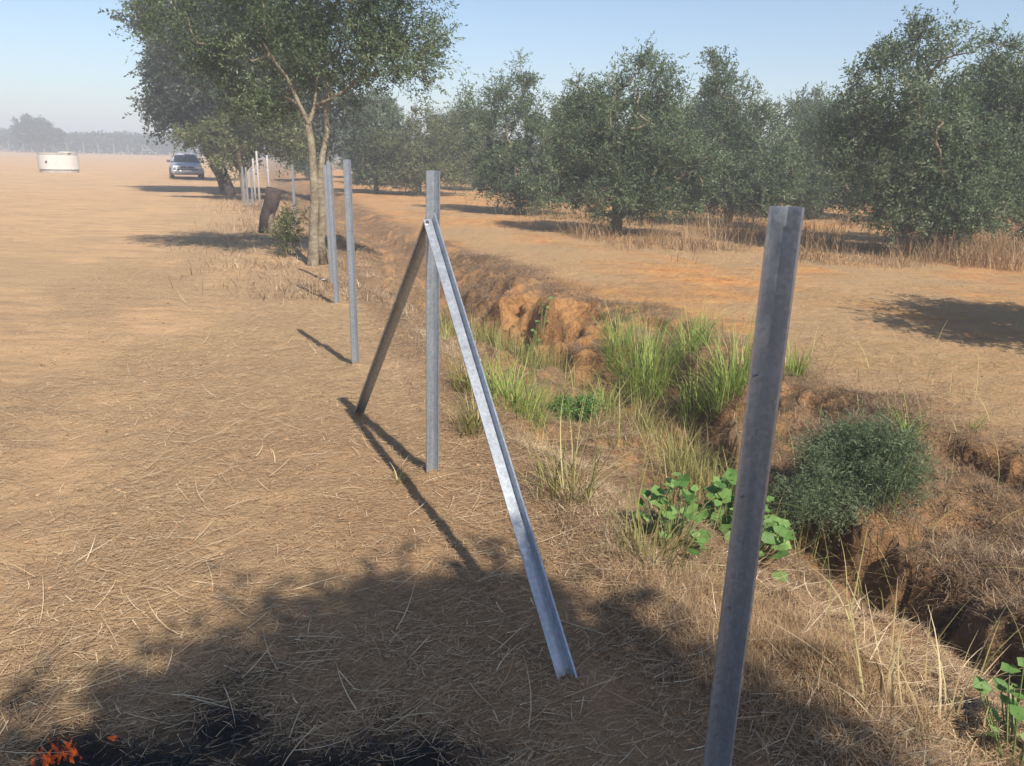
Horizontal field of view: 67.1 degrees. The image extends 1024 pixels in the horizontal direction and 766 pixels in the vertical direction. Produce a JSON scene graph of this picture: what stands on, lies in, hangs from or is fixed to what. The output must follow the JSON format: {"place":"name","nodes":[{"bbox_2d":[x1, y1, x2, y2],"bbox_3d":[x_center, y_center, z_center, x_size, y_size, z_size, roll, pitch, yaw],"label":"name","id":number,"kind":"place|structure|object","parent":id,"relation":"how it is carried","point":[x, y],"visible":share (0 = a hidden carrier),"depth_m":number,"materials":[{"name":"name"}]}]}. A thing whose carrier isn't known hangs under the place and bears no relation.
{"place":"outdoors","nodes":[
{"label":"outdoors","id":0,"kind":"place"},
{"bbox_2d":[0,145,1023,765],"bbox_3d":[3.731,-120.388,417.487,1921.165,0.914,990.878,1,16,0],"label":"ground","id":1,"kind":"structure","parent":0,"point":[98,213],"depth_m":4.60,"materials":[{"name":"brown soil"}]},
{"bbox_2d":[7,113,65,152],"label":"lone tree","id":2,"kind":"object","parent":1,"relation":"on","point":[34,130],"visible":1,"depth_m":149.90,"materials":[{"name":"green plant"}]},
{"bbox_2d":[36,152,79,172],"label":"concrete well","id":3,"kind":"object","parent":1,"relation":"on","point":[60,162],"visible":0.96,"depth_m":46.32,"materials":[{"name":"white concrete"}]},
{"bbox_2d":[167,153,203,178],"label":"parked car","id":4,"kind":"object","parent":1,"relation":"on","point":[179,165],"visible":0.94,"depth_m":41.99,"materials":[{"name":"silver metal"}]},
{"bbox_2d":[166,77,245,167],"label":"roadside tree","id":5,"kind":"object","parent":1,"relation":"on","point":[198,143],"visible":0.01,"depth_m":39.11,"materials":[{"name":"green plant"}]},
{"bbox_2d":[98,0,381,194],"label":"roadside tree","id":6,"kind":"object","parent":1,"relation":"on","point":[169,101],"visible":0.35,"depth_m":26.64,"materials":[{"name":"green plant"}]},
{"bbox_2d":[165,77,320,200],"bbox_3d":[-8.581,-7.759,24.861,4.973,4.033,2.625,1,16,0],"label":"roadside tree","id":7,"kind":"object","parent":1,"relation":"on","point":[245,141],"visible":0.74,"depth_m":24.43,"materials":[{"name":"green plant"}]},
{"bbox_2d":[241,167,244,202],"bbox_3d":[-8.303,-6.029,23.901,0.057,1.270,0.030,-3,17,-15],"label":"fence post","id":8,"kind":"object","parent":1,"relation":"on","point":[243,184],"visible":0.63,"depth_m":23.86,"materials":[{"name":"metal"}]},
{"bbox_2d":[245,167,248,206],"bbox_3d":[-7.645,-5.563,22.320,0.057,1.290,0.030,-3,17,-15],"label":"fence post","id":9,"kind":"object","parent":1,"relation":"on","point":[246,179],"visible":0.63,"depth_m":22.29,"materials":[{"name":"metal"}]},
{"bbox_2d":[249,168,253,204],"bbox_3d":[-7.702,-5.714,22.884,0.057,1.270,0.030,-3,17,-15],"label":"fence post","id":10,"kind":"object","parent":1,"relation":"on","point":[251,184],"visible":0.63,"depth_m":22.85,"materials":[{"name":"metal"}]},
{"bbox_2d":[252,159,256,202],"bbox_3d":[-8.093,-6.296,24.274,0.070,1.450,0.071,1,16,0],"label":"pole","id":11,"kind":"object","parent":1,"relation":"on","point":[254,187],"visible":0.79,"depth_m":24.24,"materials":[{"name":"grey metal"}]},
{"bbox_2d":[255,151,260,209],"bbox_3d":[-7.017,-5.539,21.385,0.063,1.680,0.062,1,16,0],"label":"pole","id":12,"kind":"object","parent":1,"relation":"on","point":[258,185],"visible":0.79,"depth_m":21.35,"materials":[{"name":"metal"}]},
{"bbox_2d":[0,640,535,765],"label":"charred straw","id":13,"kind":"object","parent":1,"relation":"on","point":[215,750],"visible":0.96,"depth_m":2.15,"materials":[{"name":"black plant"}]},
{"bbox_2d":[266,155,269,186],"bbox_3d":[-7.419,-6.134,23.541,0.070,1.550,0.070,1,16,0],"label":"pole","id":14,"kind":"object","parent":1,"relation":"on","point":[268,181],"visible":0.6,"depth_m":23.43,"materials":[{"name":"grey metal"}]},
{"bbox_2d":[259,187,281,233],"bbox_3d":[-4.850,-3.391,15.446,0.541,1.033,0.346,1,16,0],"label":"tree stump","id":15,"kind":"object","parent":1,"relation":"on","point":[272,197],"visible":0.77,"depth_m":15.35,"materials":[{"name":"brown wood"}]},
{"bbox_2d":[261,200,308,255],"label":"olive bush","id":16,"kind":"object","parent":1,"relation":"on","point":[284,223],"visible":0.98,"depth_m":12.07,"materials":[{"name":"green plant"}]},
{"bbox_2d":[291,165,296,224],"bbox_3d":[-4.848,-4.081,17.192,0.057,1.500,0.030,-3,17,-15],"label":"fence post","id":17,"kind":"object","parent":1,"relation":"on","point":[293,183],"visible":0.63,"depth_m":17.12,"materials":[{"name":"metal"}]},
{"bbox_2d":[109,0,479,265],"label":"roadside tree","id":18,"kind":"object","parent":1,"relation":"on","point":[371,33],"visible":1,"depth_m":10.48,"materials":[{"name":"green plant"}]},
{"bbox_2d":[117,186,487,330],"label":"sparse verge grass","id":19,"kind":"structure","parent":1,"relation":"on","point":[285,196],"depth_m":11.53,"materials":[{"name":"beige plant"}]},
{"bbox_2d":[272,102,335,179],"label":"olive tree","id":20,"kind":"object","parent":1,"relation":"on","point":[300,165],"visible":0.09,"depth_m":43.75,"materials":[{"name":"green plant"}]},
{"bbox_2d":[0,128,626,161],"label":"distant treeline","id":21,"kind":"object","parent":1,"relation":"on","point":[74,141],"visible":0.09,"depth_m":171.12,"materials":[{"name":"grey plant"}]},
{"bbox_2d":[323,165,332,282],"bbox_3d":[-2.276,-1.876,9.632,0.080,1.621,0.036,1,16,0],"label":"fence post","id":22,"kind":"object","parent":1,"relation":"on","point":[327,219],"visible":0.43,"depth_m":9.60,"materials":[{"name":"metal"}]},
{"bbox_2d":[326,162,339,303],"bbox_3d":[-1.898,-1.495,8.225,0.080,1.651,0.036,1,16,0],"label":"fence post","id":23,"kind":"object","parent":1,"relation":"on","point":[332,230],"visible":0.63,"depth_m":8.20,"materials":[{"name":"metal"}]},
{"bbox_2d":[326,115,364,176],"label":"olive tree","id":24,"kind":"object","parent":1,"relation":"on","point":[342,155],"visible":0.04,"depth_m":49.29,"materials":[{"name":"green plant"}]},
{"bbox_2d":[343,159,358,362],"bbox_3d":[-1.195,-0.794,5.771,0.068,1.681,0.036,1,16,0],"label":"fence post","id":25,"kind":"object","parent":1,"relation":"on","point":[347,175],"visible":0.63,"depth_m":5.74,"materials":[{"name":"metal"}]},
{"bbox_2d":[339,88,411,192],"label":"olive tree","id":26,"kind":"object","parent":1,"relation":"on","point":[389,120],"visible":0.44,"depth_m":31.10,"materials":[{"name":"green plant"}]},
{"bbox_2d":[338,82,414,183],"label":"olive tree","id":27,"kind":"object","parent":1,"relation":"on","point":[384,98],"visible":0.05,"depth_m":39.48,"materials":[{"name":"green plant"}]},
{"bbox_2d":[380,464,418,484],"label":"grass clump","id":28,"kind":"object","parent":1,"relation":"on","point":[397,479],"visible":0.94,"depth_m":3.93,"materials":[{"name":"beige plant"}]},
{"bbox_2d":[349,100,481,195],"bbox_3d":[-3.697,-9.209,30.988,4.419,4.123,4.376,12,20,33],"label":"olive tree","id":29,"kind":"object","parent":1,"relation":"on","point":[417,159],"visible":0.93,"depth_m":30.56,"materials":[{"name":"green plant"}]},
{"bbox_2d":[440,319,454,340],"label":"grass clump","id":30,"kind":"object","parent":1,"relation":"on","point":[443,333],"visible":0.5,"depth_m":7.53,"materials":[{"name":"plant"}]},
{"bbox_2d":[425,105,471,178],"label":"olive tree","id":31,"kind":"object","parent":1,"relation":"on","point":[444,113],"visible":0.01,"depth_m":47.36,"materials":[{"name":"green plant"}]},
{"bbox_2d":[354,170,577,679],"bbox_3d":[-0.335,-0.123,3.545,0.200,1.630,2.972,-6,18,-23],"label":"braced fence post","id":32,"kind":"object","parent":1,"relation":"on","point":[430,242],"visible":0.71,"depth_m":3.34,"materials":[{"name":"metal"}]},
{"bbox_2d":[419,336,524,392],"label":"grass clump","id":33,"kind":"object","parent":1,"relation":"on","point":[464,377],"visible":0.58,"depth_m":5.48,"materials":[{"name":"plant"}]},
{"bbox_2d":[437,96,509,190],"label":"olive tree","id":34,"kind":"object","parent":1,"relation":"on","point":[465,170],"visible":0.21,"depth_m":35.79,"materials":[{"name":"green plant"}]},
{"bbox_2d":[440,382,526,436],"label":"grass clump","id":35,"kind":"object","parent":1,"relation":"on","point":[469,422],"visible":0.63,"depth_m":4.65,"materials":[{"name":"green plant"}]},
{"bbox_2d":[0,247,1023,765],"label":"dry straw","id":36,"kind":"object","parent":1,"relation":"on","point":[806,601],"visible":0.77,"depth_m":2.80,"materials":[{"name":"beige plant"}]},
{"bbox_2d":[0,236,1023,765],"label":"earth clods","id":37,"kind":"object","parent":1,"relation":"on","point":[582,684],"visible":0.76,"depth_m":4.04,"materials":[{"name":"brown soil"}]},
{"bbox_2d":[443,47,599,216],"bbox_3d":[0.391,-6.819,21.778,4.634,4.878,3.046,1,16,0],"label":"olive tree","id":38,"kind":"object","parent":1,"relation":"on","point":[500,155],"visible":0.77,"depth_m":21.52,"materials":[{"name":"green plant"}]},
{"bbox_2d":[450,339,592,434],"bbox_3d":[0.041,0.009,5.215,0.977,0.626,0.925,13,20,34],"label":"grass clump","id":39,"kind":"object","parent":1,"relation":"on","point":[506,395],"visible":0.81,"depth_m":5.22,"materials":[{"name":"green plant"}]},
{"bbox_2d":[526,296,552,350],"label":"leafy weed","id":40,"kind":"object","parent":1,"relation":"on","point":[550,297],"visible":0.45,"depth_m":8.86,"materials":[{"name":"green plant"}]},
{"bbox_2d":[483,395,661,506],"bbox_3d":[0.264,0.337,3.679,0.848,0.573,0.890,6,17,16],"label":"grass clump","id":41,"kind":"object","parent":1,"relation":"on","point":[555,484],"visible":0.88,"depth_m":3.77,"materials":[{"name":"plant"}]},
{"bbox_2d":[548,388,612,425],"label":"bush","id":42,"kind":"object","parent":1,"relation":"on","point":[588,401],"visible":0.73,"depth_m":5.80,"materials":[{"name":"green plant"}]},
{"bbox_2d":[539,73,630,201],"bbox_3d":[2.931,-8.746,27.936,3.924,4.717,3.735,13,20,35],"label":"olive tree","id":43,"kind":"object","parent":1,"relation":"on","point":[562,99],"visible":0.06,"depth_m":27.69,"materials":[{"name":"green plant"}]},
{"bbox_2d":[584,370,632,411],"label":"grass clump","id":44,"kind":"object","parent":1,"relation":"on","point":[606,394],"visible":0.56,"depth_m":6.28,"materials":[{"name":"plant"}]},
{"bbox_2d":[577,299,658,376],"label":"grass clump","id":45,"kind":"object","parent":1,"relation":"on","point":[621,338],"visible":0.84,"depth_m":7.70,"materials":[{"name":"green plant"}]},
{"bbox_2d":[364,275,907,581],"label":"ditch grass","id":46,"kind":"structure","parent":1,"relation":"on","point":[703,482],"depth_m":5.55,"materials":[{"name":"beige plant"}]},
{"bbox_2d":[534,30,741,235],"bbox_3d":[2.669,-5.031,16.274,4.346,4.475,2.760,1,16,0],"label":"olive tree","id":47,"kind":"object","parent":1,"relation":"on","point":[634,174],"visible":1,"depth_m":16.01,"materials":[{"name":"green plant"}]},
{"bbox_2d":[556,456,729,584],"bbox_3d":[0.567,0.573,3.204,0.880,0.495,0.754,12,19,32],"label":"grass clump","id":48,"kind":"object","parent":1,"relation":"on","point":[655,546],"visible":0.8,"depth_m":3.25,"materials":[{"name":"beige plant"}]},
{"bbox_2d":[581,300,714,404],"bbox_3d":[1.349,-0.245,6.976,1.495,1.116,1.411,-6,18,-24],"label":"grass clump","id":49,"kind":"object","parent":1,"relation":"on","point":[647,368],"visible":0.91,"depth_m":7.01,"materials":[{"name":"green plant"}]},
{"bbox_2d":[633,472,710,554],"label":"leafy weed","id":50,"kind":"object","parent":1,"relation":"on","point":[657,499],"visible":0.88,"depth_m":3.42,"materials":[{"name":"green plant"}]},
{"bbox_2d":[322,249,1023,765],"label":"matted dry grass","id":51,"kind":"structure","parent":1,"relation":"on","point":[976,549],"depth_m":3.94,"materials":[{"name":"beige plant"}]},
{"bbox_2d":[641,90,715,186],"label":"olive tree","id":52,"kind":"object","parent":1,"relation":"on","point":[669,119],"visible":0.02,"depth_m":33.68,"materials":[{"name":"green plant"}]},
{"bbox_2d":[650,358,719,429],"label":"grass clump","id":53,"kind":"object","parent":1,"relation":"on","point":[698,410],"visible":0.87,"depth_m":6.43,"materials":[{"name":"green plant"}]},
{"bbox_2d":[652,297,737,367],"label":"grass clump","id":54,"kind":"object","parent":1,"relation":"on","point":[695,337],"visible":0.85,"depth_m":7.05,"materials":[{"name":"green plant"}]},
{"bbox_2d":[376,211,1023,438],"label":"dead grass litter","id":55,"kind":"object","parent":1,"relation":"on","point":[848,299],"visible":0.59,"depth_m":9.05,"materials":[{"name":"beige plant"}]},
{"bbox_2d":[663,76,749,210],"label":"olive tree","id":56,"kind":"object","parent":1,"relation":"on","point":[693,99],"visible":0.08,"depth_m":25.07,"materials":[{"name":"green plant"}]},
{"bbox_2d":[646,306,810,423],"bbox_3d":[1.745,-0.150,6.134,1.236,1.051,1.225,11,19,29],"label":"grass clump","id":57,"kind":"object","parent":1,"relation":"on","point":[725,386],"visible":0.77,"depth_m":6.15,"materials":[{"name":"green plant"}]},
{"bbox_2d":[689,468,796,581],"bbox_3d":[1.159,0.674,3.861,0.532,0.515,0.460,1,16,0],"label":"leafy weed","id":58,"kind":"object","parent":1,"relation":"on","point":[773,525],"visible":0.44,"depth_m":3.79,"materials":[{"name":"green plant"}]},
{"bbox_2d":[464,192,1023,272],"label":"tall dry grass","id":59,"kind":"structure","parent":1,"relation":"on","point":[994,251],"depth_m":14.68,"materials":[{"name":"beige plant"}]},
{"bbox_2d":[668,44,823,227],"bbox_3d":[5.865,-5.954,19.168,4.178,4.482,2.994,1,16,0],"label":"olive tree","id":60,"kind":"object","parent":1,"relation":"on","point":[758,179],"visible":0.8,"depth_m":18.88,"materials":[{"name":"green plant"}]},
{"bbox_2d":[703,206,804,765],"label":"fence post","id":61,"kind":"object","parent":1,"relation":"on","point":[779,265],"visible":1,"depth_m":1.70,"materials":[{"name":"metal"}]},
{"bbox_2d":[498,307,1023,765],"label":"long dry stalks","id":62,"kind":"object","parent":1,"relation":"on","point":[862,593],"visible":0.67,"depth_m":4.17,"materials":[{"name":"beige plant"}]},
{"bbox_2d":[552,485,1021,765],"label":"golden fine grass","id":63,"kind":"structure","parent":1,"relation":"on","point":[778,632],"depth_m":2.57,"materials":[{"name":"beige plant"}]},
{"bbox_2d":[765,81,837,189],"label":"olive tree","id":64,"kind":"object","parent":1,"relation":"on","point":[810,101],"visible":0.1,"depth_m":32.41,"materials":[{"name":"green plant"}]},
{"bbox_2d":[783,339,821,375],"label":"grass clump","id":65,"kind":"object","parent":1,"relation":"on","point":[797,370],"visible":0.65,"depth_m":6.11,"materials":[{"name":"green plant"}]},
{"bbox_2d":[741,89,875,219],"bbox_3d":[8.731,-6.612,22.819,4.649,4.046,2.838,1,16,0],"label":"olive tree","id":66,"kind":"object","parent":1,"relation":"on","point":[811,201],"visible":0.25,"depth_m":22.43,"materials":[{"name":"green plant"}]},
{"bbox_2d":[781,100,877,215],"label":"olive tree","id":67,"kind":"object","parent":1,"relation":"on","point":[820,211],"visible":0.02,"depth_m":24.21,"materials":[{"name":"green plant"}]},
{"bbox_2d":[766,395,957,551],"bbox_3d":[1.962,0.499,4.399,1.222,0.871,0.946,-11,20,-36],"label":"feathery shrub","id":68,"kind":"object","parent":1,"relation":"on","point":[882,445],"visible":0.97,"depth_m":4.34,"materials":[{"name":"green plant"}]},
{"bbox_2d":[775,580,1023,765],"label":"grass clump","id":69,"kind":"object","parent":1,"relation":"on","point":[890,677],"visible":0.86,"depth_m":2.39,"materials":[{"name":"beige plant"}]},
{"bbox_2d":[792,0,1023,257],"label":"olive tree","id":70,"kind":"object","parent":1,"relation":"on","point":[941,183],"visible":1,"depth_m":13.44,"materials":[{"name":"green plant"}]},
{"bbox_2d":[860,438,962,505],"bbox_3d":[2.162,0.484,4.464,0.628,0.449,0.644,-7,18,-27],"label":"grass clump","id":71,"kind":"object","parent":1,"relation":"on","point":[898,501],"visible":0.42,"depth_m":4.37,"materials":[{"name":"plant"}]},
{"bbox_2d":[874,388,958,443],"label":"grass clump","id":72,"kind":"object","parent":1,"relation":"on","point":[903,424],"visible":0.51,"depth_m":4.86,"materials":[{"name":"brown plant"}]},
{"bbox_2d":[878,56,1018,215],"bbox_3d":[12.279,-6.634,21.436,4.377,4.761,4.042,-7,18,-27],"label":"olive tree","id":73,"kind":"object","parent":1,"relation":"on","point":[937,97],"visible":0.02,"depth_m":20.98,"materials":[{"name":"green plant"}]},
{"bbox_2d":[926,14,1023,249],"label":"olive tree","id":74,"kind":"object","parent":1,"relation":"on","point":[1013,73],"visible":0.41,"depth_m":14.41,"materials":[{"name":"green plant"}]},
{"bbox_2d":[969,409,991,429],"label":"grass clump","id":75,"kind":"object","parent":1,"relation":"on","point":[978,426],"visible":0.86,"depth_m":4.90,"materials":[{"name":"beige plant"}]},
{"bbox_2d":[972,657,1023,764],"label":"leafy weed","id":76,"kind":"object","parent":1,"relation":"on","point":[1014,710],"visible":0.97,"depth_m":2.37,"materials":[{"name":"green plant"}]},
{"bbox_2d":[0,0,1023,149],"label":"sky","id":77,"kind":"structure","parent":0,"point":[60,62],"materials":[{"name":"blue"}]}
]}

